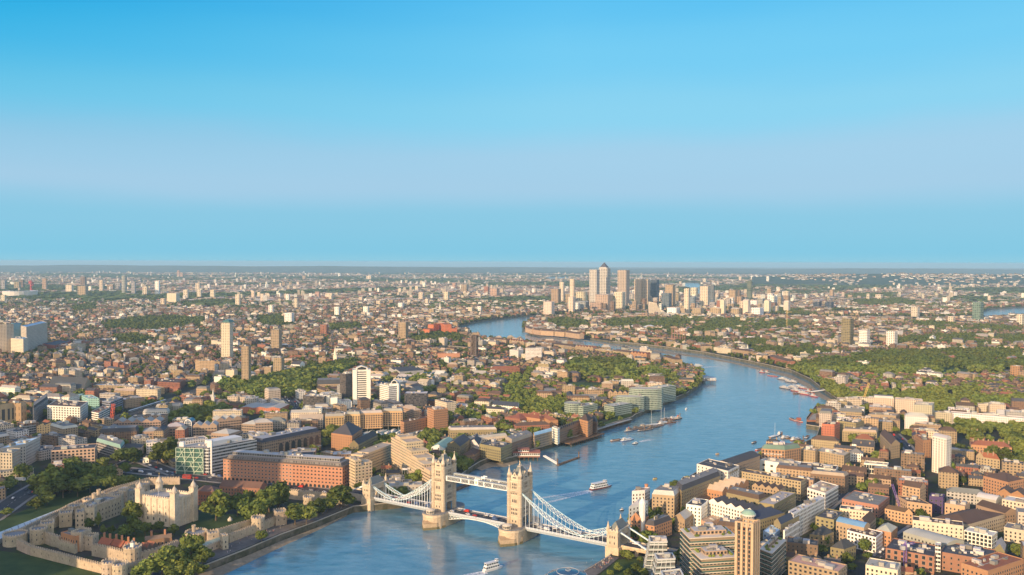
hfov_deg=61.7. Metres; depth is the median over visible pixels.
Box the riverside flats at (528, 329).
[525,326,533,333]
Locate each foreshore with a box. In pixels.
[198,515,346,574]
[476,461,517,469]
[524,331,629,346]
[630,347,829,399]
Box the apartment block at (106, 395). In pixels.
[100,392,119,398]
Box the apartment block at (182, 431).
[175,425,188,438]
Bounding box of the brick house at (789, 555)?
[785,550,796,569]
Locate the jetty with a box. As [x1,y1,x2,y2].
[560,432,604,445]
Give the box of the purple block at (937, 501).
[929,493,944,513]
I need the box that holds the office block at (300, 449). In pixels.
[290,447,316,453]
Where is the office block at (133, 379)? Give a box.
[128,375,143,384]
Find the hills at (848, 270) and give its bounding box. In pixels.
[680,268,1023,272]
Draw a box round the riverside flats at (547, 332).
[540,329,554,335]
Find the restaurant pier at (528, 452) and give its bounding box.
[513,447,540,460]
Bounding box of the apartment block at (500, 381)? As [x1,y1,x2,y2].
[495,379,503,385]
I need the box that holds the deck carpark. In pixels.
[842,490,889,517]
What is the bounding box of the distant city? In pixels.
[0,271,1023,303]
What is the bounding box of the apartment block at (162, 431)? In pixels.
[154,425,168,438]
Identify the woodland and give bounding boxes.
[0,273,1023,309]
[0,292,1023,329]
[0,325,1023,369]
[0,361,1023,574]
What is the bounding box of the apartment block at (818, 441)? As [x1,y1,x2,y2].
[811,435,838,448]
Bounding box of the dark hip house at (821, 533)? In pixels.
[810,525,833,546]
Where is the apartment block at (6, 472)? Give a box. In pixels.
[0,468,33,478]
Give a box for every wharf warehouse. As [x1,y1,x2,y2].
[447,434,469,455]
[470,433,481,449]
[480,439,511,461]
[505,430,532,454]
[533,428,551,448]
[559,419,578,441]
[579,413,592,436]
[592,415,597,433]
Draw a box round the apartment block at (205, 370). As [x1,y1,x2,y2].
[201,368,207,376]
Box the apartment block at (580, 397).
[572,394,588,401]
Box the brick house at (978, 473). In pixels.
[971,469,981,475]
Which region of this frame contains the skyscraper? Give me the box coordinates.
[599,262,610,293]
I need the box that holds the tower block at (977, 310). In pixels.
[972,302,983,319]
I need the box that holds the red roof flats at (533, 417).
[523,411,543,421]
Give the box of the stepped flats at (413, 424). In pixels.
[400,416,426,433]
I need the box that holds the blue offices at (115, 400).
[102,396,122,414]
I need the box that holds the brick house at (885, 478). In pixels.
[868,472,890,488]
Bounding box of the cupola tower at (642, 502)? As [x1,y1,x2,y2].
[639,497,645,530]
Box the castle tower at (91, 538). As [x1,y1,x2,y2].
[84,532,98,550]
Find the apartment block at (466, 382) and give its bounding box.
[462,381,470,384]
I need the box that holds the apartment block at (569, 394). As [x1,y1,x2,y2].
[566,391,572,399]
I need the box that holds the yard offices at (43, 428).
[37,422,54,433]
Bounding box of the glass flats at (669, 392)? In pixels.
[650,384,675,401]
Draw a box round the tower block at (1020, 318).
[1017,314,1023,324]
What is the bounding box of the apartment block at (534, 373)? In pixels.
[531,371,544,377]
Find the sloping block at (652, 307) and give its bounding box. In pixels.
[648,302,663,313]
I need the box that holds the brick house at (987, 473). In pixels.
[984,470,994,474]
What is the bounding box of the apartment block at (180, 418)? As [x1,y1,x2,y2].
[172,417,190,420]
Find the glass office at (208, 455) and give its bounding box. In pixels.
[176,435,256,474]
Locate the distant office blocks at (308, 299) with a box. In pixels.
[0,297,993,307]
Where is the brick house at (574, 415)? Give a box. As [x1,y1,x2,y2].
[571,413,580,418]
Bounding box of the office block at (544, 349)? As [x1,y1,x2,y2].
[536,346,546,351]
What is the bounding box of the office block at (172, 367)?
[169,365,177,372]
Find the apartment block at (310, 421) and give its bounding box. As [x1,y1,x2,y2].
[287,418,317,427]
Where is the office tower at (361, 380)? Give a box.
[353,365,370,404]
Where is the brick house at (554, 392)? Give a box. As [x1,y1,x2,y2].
[549,390,561,396]
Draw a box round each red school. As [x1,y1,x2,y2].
[490,366,519,373]
[970,438,1011,453]
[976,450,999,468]
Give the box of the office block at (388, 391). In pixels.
[380,382,396,400]
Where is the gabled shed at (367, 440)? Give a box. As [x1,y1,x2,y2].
[349,431,377,452]
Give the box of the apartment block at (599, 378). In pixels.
[588,375,601,381]
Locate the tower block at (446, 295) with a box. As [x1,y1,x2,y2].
[444,292,448,299]
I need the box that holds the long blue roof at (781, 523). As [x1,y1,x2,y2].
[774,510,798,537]
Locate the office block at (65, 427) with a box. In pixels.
[50,421,77,435]
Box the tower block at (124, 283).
[122,276,126,292]
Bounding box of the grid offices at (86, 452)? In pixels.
[51,443,96,463]
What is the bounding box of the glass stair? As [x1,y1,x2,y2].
[935,542,940,571]
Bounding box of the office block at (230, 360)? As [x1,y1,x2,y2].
[223,358,231,366]
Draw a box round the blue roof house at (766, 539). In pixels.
[760,534,773,542]
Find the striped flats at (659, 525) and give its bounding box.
[645,514,671,536]
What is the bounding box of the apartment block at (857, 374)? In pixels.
[847,371,860,376]
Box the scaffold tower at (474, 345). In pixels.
[470,335,478,355]
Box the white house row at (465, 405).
[456,403,467,409]
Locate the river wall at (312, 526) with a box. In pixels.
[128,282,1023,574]
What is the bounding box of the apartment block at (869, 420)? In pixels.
[850,415,877,427]
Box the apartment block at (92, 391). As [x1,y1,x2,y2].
[85,388,98,397]
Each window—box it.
[34,439,39,460]
[224,460,290,479]
[278,442,282,451]
[285,441,289,450]
[291,440,295,447]
[297,438,301,447]
[303,437,307,447]
[309,436,313,445]
[315,435,318,444]
[368,447,389,467]
[391,439,427,483]
[427,409,429,427]
[695,478,719,497]
[709,503,718,516]
[740,472,760,489]
[747,459,759,470]
[812,500,822,522]
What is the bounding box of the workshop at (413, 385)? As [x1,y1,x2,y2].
[404,383,421,387]
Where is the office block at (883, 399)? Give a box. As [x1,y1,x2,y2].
[873,394,893,409]
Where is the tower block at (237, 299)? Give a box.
[235,294,240,304]
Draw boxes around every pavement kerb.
[0,484,37,520]
[114,459,175,475]
[123,467,330,490]
[281,395,301,415]
[800,492,850,535]
[873,525,910,555]
[891,434,925,463]
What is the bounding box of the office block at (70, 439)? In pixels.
[58,434,86,445]
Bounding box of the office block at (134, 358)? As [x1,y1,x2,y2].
[129,357,138,362]
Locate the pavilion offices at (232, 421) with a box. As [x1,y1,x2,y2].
[212,413,241,429]
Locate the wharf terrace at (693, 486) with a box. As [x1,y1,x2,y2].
[676,467,719,512]
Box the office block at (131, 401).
[123,396,143,408]
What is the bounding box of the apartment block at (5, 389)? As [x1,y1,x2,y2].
[0,385,20,396]
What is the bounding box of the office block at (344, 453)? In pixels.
[332,449,351,458]
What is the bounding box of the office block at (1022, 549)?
[1020,540,1023,558]
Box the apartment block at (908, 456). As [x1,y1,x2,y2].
[901,449,924,472]
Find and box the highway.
[282,396,300,409]
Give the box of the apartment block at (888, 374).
[883,372,894,377]
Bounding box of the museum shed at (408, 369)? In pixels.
[389,366,423,373]
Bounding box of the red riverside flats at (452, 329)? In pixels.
[449,326,456,331]
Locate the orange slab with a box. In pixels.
[915,434,930,457]
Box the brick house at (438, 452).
[429,448,441,457]
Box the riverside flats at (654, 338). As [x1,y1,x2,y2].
[641,337,665,341]
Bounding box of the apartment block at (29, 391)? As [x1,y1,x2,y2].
[25,389,37,393]
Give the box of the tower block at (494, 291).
[490,288,498,295]
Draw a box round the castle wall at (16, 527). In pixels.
[0,509,58,542]
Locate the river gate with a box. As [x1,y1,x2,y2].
[203,536,219,550]
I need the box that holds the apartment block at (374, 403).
[370,399,387,409]
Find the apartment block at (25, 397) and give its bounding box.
[11,395,35,400]
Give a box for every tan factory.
[896,495,931,517]
[902,480,925,500]
[945,499,969,513]
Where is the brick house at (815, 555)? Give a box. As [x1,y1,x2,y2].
[810,552,821,558]
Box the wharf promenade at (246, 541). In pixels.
[151,504,352,574]
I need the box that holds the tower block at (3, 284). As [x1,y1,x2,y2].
[1,280,5,288]
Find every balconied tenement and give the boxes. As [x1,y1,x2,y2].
[983,472,1023,494]
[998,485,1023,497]
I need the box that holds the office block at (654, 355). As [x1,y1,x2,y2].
[651,352,661,359]
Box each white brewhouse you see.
[629,499,647,517]
[632,486,649,508]
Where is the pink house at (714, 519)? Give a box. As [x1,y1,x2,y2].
[701,515,722,524]
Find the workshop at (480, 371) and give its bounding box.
[474,370,486,373]
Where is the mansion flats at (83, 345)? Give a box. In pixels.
[70,343,85,350]
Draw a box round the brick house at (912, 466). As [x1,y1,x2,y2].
[907,462,918,469]
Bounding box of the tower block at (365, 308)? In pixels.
[363,306,368,311]
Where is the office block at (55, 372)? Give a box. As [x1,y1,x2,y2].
[53,369,57,375]
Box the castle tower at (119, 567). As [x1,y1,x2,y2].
[111,559,128,574]
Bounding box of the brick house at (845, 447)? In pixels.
[834,443,856,450]
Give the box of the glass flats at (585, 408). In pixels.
[578,402,597,416]
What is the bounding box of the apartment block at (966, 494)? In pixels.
[946,487,984,504]
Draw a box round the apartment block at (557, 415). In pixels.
[550,412,564,418]
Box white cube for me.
[864,461,888,477]
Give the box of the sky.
[0,0,1023,267]
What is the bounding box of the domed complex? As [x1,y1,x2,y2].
[741,507,784,539]
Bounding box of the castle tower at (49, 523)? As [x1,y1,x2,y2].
[40,519,53,533]
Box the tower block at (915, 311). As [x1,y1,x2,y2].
[911,307,919,316]
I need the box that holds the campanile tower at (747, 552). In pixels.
[734,518,759,574]
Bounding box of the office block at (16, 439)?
[7,436,40,444]
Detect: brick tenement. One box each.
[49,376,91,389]
[146,377,184,388]
[182,395,209,402]
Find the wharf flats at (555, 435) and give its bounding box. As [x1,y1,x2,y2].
[552,426,559,444]
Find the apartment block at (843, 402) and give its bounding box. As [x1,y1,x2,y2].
[827,399,846,407]
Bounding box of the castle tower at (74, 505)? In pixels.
[67,502,80,518]
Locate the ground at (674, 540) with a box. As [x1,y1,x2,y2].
[0,266,1023,574]
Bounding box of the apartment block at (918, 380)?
[915,377,921,383]
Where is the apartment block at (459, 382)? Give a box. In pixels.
[453,379,462,384]
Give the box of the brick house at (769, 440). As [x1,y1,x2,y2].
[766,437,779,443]
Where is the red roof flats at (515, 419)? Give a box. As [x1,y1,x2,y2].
[505,413,526,425]
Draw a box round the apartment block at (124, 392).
[114,388,135,397]
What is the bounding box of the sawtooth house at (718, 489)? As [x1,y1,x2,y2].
[707,477,748,499]
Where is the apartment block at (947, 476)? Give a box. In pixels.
[938,466,957,487]
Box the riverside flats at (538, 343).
[525,342,548,346]
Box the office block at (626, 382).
[621,379,633,386]
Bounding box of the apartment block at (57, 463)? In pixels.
[51,460,63,468]
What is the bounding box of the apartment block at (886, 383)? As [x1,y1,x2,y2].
[881,381,888,386]
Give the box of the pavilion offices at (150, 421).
[113,416,164,427]
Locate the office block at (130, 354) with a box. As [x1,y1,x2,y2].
[125,351,134,361]
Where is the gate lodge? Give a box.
[143,455,151,462]
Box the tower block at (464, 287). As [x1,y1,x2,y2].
[461,284,468,291]
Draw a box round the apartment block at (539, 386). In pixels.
[536,383,542,389]
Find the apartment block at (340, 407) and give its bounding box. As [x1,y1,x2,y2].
[333,403,346,411]
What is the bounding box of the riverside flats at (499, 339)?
[488,337,503,341]
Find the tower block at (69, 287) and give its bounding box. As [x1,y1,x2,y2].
[66,285,73,290]
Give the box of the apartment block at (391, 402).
[384,399,401,406]
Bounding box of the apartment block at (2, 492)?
[0,486,5,499]
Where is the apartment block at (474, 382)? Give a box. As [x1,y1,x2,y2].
[472,380,484,385]
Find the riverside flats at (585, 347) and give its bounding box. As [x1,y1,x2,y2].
[575,345,596,351]
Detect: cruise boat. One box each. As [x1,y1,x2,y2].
[482,558,502,572]
[589,479,611,490]
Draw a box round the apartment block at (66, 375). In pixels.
[62,374,73,376]
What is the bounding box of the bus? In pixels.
[182,474,191,478]
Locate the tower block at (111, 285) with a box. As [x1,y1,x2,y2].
[107,284,114,289]
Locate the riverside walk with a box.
[597,419,631,431]
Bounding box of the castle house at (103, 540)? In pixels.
[98,532,113,545]
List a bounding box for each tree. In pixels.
[0,480,14,489]
[0,507,14,516]
[12,463,34,474]
[26,470,51,490]
[26,496,43,507]
[27,485,39,496]
[34,483,55,495]
[40,494,55,504]
[44,463,64,494]
[46,473,77,497]
[61,462,81,492]
[66,459,80,463]
[66,478,90,496]
[76,461,93,476]
[78,473,101,492]
[84,518,94,527]
[87,462,109,487]
[94,512,101,526]
[95,463,118,487]
[96,457,109,463]
[99,475,119,486]
[100,524,106,532]
[107,525,115,534]
[110,455,124,460]
[112,447,136,462]
[117,524,134,537]
[118,462,131,474]
[118,475,130,483]
[121,475,137,484]
[121,500,142,517]
[125,447,143,462]
[126,513,141,534]
[130,565,145,574]
[133,558,157,574]
[135,522,151,535]
[148,451,162,463]
[148,552,175,574]
[150,521,163,529]
[151,435,177,463]
[157,545,175,553]
[163,447,175,459]
[164,564,182,574]
[166,544,191,563]
[167,523,178,535]
[173,558,198,574]
[179,533,204,552]
[187,410,197,417]
[191,546,214,563]
[193,564,209,573]
[199,489,229,520]
[200,410,211,418]
[204,400,215,405]
[227,492,249,515]
[237,499,268,519]
[241,386,249,392]
[243,489,254,501]
[252,497,271,507]
[255,485,278,510]
[255,530,268,541]
[265,480,290,508]
[265,496,277,511]
[277,486,290,508]
[285,503,304,524]
[297,504,318,523]
[310,497,325,514]
[321,498,338,511]
[326,484,352,505]
[341,494,355,504]
[353,482,361,487]
[387,487,395,494]
[395,486,407,493]
[408,469,421,480]
[419,429,430,433]
[456,462,467,470]
[457,455,466,458]
[461,457,470,464]
[467,403,477,407]
[495,419,507,424]
[597,369,606,375]
[606,569,613,574]
[613,562,622,570]
[623,568,632,574]
[624,550,633,558]
[630,563,641,571]
[631,526,638,537]
[637,531,647,537]
[638,537,647,542]
[639,568,648,574]
[642,530,657,538]
[648,511,654,518]
[654,506,662,514]
[670,479,677,485]
[673,548,680,561]
[810,522,818,529]
[818,544,827,551]
[841,552,854,561]
[847,563,856,569]
[858,538,871,550]
[862,552,872,557]
[876,517,884,526]
[907,439,914,443]
[915,508,929,515]
[942,422,953,427]
[953,423,964,426]
[955,443,965,447]
[958,476,967,482]
[965,429,986,439]
[973,425,986,431]
[983,444,999,452]
[994,447,1015,460]
[1007,543,1019,555]
[1009,430,1022,437]
[1010,437,1023,449]
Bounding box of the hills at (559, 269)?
[461,267,734,270]
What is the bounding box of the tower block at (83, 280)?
[80,277,86,285]
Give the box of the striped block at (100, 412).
[91,406,109,420]
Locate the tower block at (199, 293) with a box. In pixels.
[197,290,201,296]
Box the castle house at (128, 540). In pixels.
[122,536,134,548]
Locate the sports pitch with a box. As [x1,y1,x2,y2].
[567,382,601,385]
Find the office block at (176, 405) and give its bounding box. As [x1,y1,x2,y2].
[156,402,182,410]
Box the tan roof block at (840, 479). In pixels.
[810,467,848,493]
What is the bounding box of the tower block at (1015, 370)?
[1010,365,1022,375]
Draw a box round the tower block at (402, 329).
[398,322,407,338]
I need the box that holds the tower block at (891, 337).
[886,331,897,345]
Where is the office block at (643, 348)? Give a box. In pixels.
[640,346,648,351]
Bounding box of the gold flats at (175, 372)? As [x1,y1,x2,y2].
[171,369,181,377]
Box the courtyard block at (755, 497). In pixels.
[726,486,766,505]
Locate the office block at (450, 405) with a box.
[435,398,455,412]
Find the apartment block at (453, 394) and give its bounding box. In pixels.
[450,391,460,400]
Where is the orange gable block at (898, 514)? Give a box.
[885,505,912,524]
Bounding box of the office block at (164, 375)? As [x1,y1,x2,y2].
[160,372,169,377]
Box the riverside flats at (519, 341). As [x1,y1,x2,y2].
[508,339,527,344]
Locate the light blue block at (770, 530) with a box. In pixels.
[763,525,779,538]
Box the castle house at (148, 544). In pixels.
[142,540,157,550]
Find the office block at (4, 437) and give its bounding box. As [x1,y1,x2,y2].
[0,432,8,443]
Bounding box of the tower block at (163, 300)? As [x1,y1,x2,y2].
[160,298,165,303]
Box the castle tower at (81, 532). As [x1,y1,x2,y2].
[70,527,91,551]
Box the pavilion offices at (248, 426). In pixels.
[242,418,262,431]
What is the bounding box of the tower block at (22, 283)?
[19,280,24,286]
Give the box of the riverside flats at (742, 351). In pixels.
[732,348,753,356]
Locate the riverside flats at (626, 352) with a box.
[613,349,631,355]
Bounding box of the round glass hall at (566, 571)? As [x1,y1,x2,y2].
[545,567,586,574]
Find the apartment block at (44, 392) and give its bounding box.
[32,390,51,394]
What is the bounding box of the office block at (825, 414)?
[819,408,831,426]
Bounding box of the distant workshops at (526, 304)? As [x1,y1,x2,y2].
[15,300,967,315]
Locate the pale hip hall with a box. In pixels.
[876,523,897,546]
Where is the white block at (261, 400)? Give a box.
[259,398,266,403]
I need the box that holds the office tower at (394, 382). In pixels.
[390,379,399,401]
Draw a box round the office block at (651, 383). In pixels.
[648,381,661,386]
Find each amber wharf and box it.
[761,441,800,460]
[801,446,817,462]
[818,447,849,468]
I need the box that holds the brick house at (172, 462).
[168,457,175,467]
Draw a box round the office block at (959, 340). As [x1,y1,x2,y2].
[952,338,963,342]
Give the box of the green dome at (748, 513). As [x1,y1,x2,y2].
[741,509,755,527]
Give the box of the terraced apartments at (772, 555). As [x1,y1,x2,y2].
[760,535,785,574]
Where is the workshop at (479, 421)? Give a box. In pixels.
[461,418,482,423]
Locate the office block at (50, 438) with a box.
[41,432,67,445]
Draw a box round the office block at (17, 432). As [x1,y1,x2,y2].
[6,427,28,438]
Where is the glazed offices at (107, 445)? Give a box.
[96,434,124,460]
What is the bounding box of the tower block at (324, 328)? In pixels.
[320,324,328,333]
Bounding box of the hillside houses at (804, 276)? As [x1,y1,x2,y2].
[771,272,1023,284]
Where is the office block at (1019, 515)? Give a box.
[1016,507,1023,524]
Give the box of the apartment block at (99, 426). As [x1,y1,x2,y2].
[95,424,108,429]
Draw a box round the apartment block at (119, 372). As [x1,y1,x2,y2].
[114,369,122,376]
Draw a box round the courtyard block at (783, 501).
[758,490,795,513]
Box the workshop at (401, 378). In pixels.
[393,376,408,380]
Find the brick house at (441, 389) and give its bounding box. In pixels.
[437,386,447,392]
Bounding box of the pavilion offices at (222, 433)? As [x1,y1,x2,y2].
[211,429,240,438]
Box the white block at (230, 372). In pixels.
[226,368,237,376]
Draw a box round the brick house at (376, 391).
[371,389,378,395]
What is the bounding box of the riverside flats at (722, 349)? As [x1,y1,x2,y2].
[714,346,734,353]
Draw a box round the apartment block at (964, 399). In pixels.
[960,397,969,401]
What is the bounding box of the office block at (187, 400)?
[183,397,195,404]
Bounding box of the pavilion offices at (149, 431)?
[142,426,158,438]
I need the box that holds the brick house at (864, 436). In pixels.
[855,432,873,440]
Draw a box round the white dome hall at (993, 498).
[976,492,1002,504]
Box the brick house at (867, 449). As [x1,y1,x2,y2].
[856,441,873,454]
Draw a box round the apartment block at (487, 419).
[481,414,497,424]
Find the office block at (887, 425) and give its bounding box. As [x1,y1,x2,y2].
[878,419,892,431]
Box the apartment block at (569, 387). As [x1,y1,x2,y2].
[563,384,574,393]
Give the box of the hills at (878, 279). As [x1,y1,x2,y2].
[752,274,1023,286]
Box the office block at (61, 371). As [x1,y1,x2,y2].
[58,368,70,375]
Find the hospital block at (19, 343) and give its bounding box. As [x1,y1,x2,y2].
[11,336,27,353]
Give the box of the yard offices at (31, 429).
[0,425,35,434]
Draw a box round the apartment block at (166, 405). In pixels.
[159,402,171,410]
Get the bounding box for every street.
[828,492,847,508]
[875,526,911,557]
[890,433,914,451]
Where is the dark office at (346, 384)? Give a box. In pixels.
[340,371,352,398]
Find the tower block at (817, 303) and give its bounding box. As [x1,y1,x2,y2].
[813,301,821,306]
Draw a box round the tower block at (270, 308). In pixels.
[268,305,273,311]
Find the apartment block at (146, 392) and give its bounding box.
[136,387,160,399]
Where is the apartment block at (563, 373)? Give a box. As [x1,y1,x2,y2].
[557,370,568,377]
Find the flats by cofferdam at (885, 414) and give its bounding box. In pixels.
[868,412,899,418]
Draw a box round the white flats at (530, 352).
[525,347,541,359]
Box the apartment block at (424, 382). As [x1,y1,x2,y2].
[418,379,430,386]
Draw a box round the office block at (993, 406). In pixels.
[988,401,1005,412]
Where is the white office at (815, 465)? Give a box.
[800,462,837,470]
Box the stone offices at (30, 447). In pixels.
[0,437,39,464]
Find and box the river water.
[224,277,1023,574]
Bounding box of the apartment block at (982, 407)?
[977,402,987,411]
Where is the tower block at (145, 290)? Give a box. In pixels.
[143,287,147,293]
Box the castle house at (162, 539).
[145,529,171,545]
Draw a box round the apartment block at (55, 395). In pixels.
[40,393,64,399]
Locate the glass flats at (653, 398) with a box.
[629,386,662,409]
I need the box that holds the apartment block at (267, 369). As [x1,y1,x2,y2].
[264,365,272,374]
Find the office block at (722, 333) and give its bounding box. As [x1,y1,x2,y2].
[718,332,726,335]
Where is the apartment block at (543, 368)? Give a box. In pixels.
[536,367,549,370]
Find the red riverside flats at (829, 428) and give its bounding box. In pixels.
[821,420,839,439]
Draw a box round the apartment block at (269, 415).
[265,411,287,420]
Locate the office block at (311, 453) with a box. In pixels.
[288,451,313,454]
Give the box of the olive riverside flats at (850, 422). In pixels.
[838,418,863,438]
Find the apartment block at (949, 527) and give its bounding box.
[912,515,962,539]
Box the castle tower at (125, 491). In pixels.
[118,487,128,507]
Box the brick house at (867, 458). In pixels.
[861,455,884,465]
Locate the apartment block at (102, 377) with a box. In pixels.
[95,376,110,382]
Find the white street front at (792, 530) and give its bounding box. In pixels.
[783,521,799,547]
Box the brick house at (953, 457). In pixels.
[951,454,954,463]
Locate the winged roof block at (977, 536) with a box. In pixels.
[964,526,997,548]
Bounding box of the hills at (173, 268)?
[0,265,499,271]
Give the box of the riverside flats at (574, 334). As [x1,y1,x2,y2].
[565,330,583,338]
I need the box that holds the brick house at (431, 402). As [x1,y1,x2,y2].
[428,399,434,405]
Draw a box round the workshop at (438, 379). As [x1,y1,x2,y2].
[426,376,441,381]
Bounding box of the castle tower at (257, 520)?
[251,514,264,531]
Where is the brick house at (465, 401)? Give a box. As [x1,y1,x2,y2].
[456,399,467,403]
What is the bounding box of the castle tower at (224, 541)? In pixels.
[220,532,227,549]
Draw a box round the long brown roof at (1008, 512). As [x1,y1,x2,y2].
[976,499,1015,524]
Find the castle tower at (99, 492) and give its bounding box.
[93,489,104,496]
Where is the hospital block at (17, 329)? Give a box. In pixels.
[11,323,20,336]
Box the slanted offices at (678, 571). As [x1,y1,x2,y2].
[660,568,683,574]
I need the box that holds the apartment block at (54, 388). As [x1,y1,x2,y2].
[40,384,61,392]
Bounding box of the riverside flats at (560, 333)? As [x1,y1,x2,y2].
[554,330,565,336]
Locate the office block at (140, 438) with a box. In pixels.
[131,434,150,444]
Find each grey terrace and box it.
[448,425,496,437]
[468,432,506,442]
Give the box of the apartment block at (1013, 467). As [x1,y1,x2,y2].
[1001,458,1023,475]
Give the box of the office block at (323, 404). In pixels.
[315,403,328,406]
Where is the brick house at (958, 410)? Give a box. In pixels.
[950,409,966,411]
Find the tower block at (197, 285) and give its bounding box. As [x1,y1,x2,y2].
[195,283,200,289]
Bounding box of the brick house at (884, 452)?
[879,446,888,459]
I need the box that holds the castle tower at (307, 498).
[303,494,314,504]
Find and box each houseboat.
[620,437,633,441]
[790,436,800,440]
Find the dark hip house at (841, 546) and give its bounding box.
[830,538,855,562]
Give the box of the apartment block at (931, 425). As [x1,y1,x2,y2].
[915,421,940,429]
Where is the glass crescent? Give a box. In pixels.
[903,528,963,549]
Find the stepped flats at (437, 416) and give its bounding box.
[427,406,447,430]
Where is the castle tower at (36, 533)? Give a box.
[29,524,47,544]
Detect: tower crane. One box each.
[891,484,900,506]
[900,541,914,565]
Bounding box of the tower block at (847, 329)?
[841,318,853,344]
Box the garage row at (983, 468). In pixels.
[970,463,995,475]
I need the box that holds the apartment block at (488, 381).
[485,379,494,383]
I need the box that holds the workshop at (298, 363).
[291,361,304,367]
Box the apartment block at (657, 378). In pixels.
[649,375,664,382]
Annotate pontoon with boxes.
[456,484,469,490]
[556,451,579,465]
[782,432,804,441]
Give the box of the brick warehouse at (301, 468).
[223,449,349,487]
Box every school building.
[486,406,506,413]
[492,400,518,412]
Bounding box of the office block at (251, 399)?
[245,395,258,404]
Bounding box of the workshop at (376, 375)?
[371,373,384,379]
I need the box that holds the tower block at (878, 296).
[875,294,882,298]
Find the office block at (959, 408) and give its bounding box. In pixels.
[948,406,969,412]
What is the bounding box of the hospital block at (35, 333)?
[21,321,46,349]
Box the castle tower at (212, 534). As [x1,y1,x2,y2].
[206,528,219,540]
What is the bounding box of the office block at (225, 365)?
[220,361,229,372]
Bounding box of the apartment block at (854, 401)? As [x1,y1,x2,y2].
[837,396,861,405]
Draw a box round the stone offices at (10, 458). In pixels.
[0,448,20,469]
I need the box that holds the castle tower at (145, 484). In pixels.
[135,481,149,491]
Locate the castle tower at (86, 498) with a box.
[82,493,97,502]
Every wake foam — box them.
[467,571,486,574]
[546,490,592,500]
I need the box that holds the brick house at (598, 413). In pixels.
[593,409,602,419]
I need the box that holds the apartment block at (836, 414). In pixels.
[833,412,845,420]
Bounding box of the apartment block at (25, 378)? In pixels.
[20,376,33,380]
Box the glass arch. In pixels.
[184,417,195,435]
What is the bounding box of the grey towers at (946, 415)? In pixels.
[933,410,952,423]
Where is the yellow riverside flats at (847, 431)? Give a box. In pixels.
[842,427,877,442]
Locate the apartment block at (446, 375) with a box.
[440,373,449,379]
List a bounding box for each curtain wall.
[16,538,100,572]
[18,476,179,533]
[43,481,140,527]
[44,530,60,547]
[59,539,76,553]
[92,543,122,560]
[128,552,190,572]
[141,539,178,558]
[218,519,250,535]
[228,505,306,542]
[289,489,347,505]
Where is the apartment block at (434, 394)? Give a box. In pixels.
[428,391,441,398]
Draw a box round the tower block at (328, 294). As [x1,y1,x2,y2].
[325,293,333,296]
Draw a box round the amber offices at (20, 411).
[14,401,26,421]
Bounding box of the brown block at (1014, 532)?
[1004,522,1023,542]
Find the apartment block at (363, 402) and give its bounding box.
[357,397,369,408]
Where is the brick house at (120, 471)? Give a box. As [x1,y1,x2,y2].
[114,464,122,475]
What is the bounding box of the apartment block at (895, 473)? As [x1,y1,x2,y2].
[874,465,911,484]
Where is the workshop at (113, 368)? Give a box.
[107,366,121,370]
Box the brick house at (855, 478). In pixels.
[847,470,863,484]
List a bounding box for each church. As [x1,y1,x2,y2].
[211,390,226,403]
[333,348,347,360]
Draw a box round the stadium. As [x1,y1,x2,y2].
[2,290,37,295]
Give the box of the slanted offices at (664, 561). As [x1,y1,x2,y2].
[650,552,675,574]
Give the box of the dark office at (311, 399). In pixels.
[303,393,330,406]
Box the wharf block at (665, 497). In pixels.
[652,483,679,517]
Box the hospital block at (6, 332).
[0,323,13,351]
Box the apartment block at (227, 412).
[213,408,242,416]
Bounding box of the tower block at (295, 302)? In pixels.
[294,298,297,307]
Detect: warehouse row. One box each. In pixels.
[93,383,142,388]
[141,384,164,393]
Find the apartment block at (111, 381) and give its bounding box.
[104,378,116,383]
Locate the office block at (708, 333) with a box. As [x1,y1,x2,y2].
[705,331,713,335]
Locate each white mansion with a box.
[146,438,166,453]
[177,436,207,444]
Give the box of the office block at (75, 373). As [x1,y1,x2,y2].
[69,369,81,376]
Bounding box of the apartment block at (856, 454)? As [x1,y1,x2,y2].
[849,448,863,461]
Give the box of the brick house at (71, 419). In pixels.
[66,416,76,423]
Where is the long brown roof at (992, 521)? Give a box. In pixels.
[933,509,1004,539]
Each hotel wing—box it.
[345,442,390,469]
[349,456,371,488]
[391,433,436,491]
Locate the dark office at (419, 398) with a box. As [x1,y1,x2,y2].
[404,390,427,407]
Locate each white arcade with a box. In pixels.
[686,498,708,525]
[709,495,764,519]
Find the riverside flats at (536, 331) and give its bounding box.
[532,328,541,334]
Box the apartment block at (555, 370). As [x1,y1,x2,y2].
[550,368,562,375]
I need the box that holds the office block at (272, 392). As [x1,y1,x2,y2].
[265,387,280,402]
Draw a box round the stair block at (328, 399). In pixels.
[325,395,329,406]
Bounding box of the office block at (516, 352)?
[510,348,522,357]
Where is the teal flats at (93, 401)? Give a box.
[82,395,98,408]
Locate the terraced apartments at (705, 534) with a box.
[680,522,734,574]
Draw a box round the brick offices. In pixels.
[317,377,339,386]

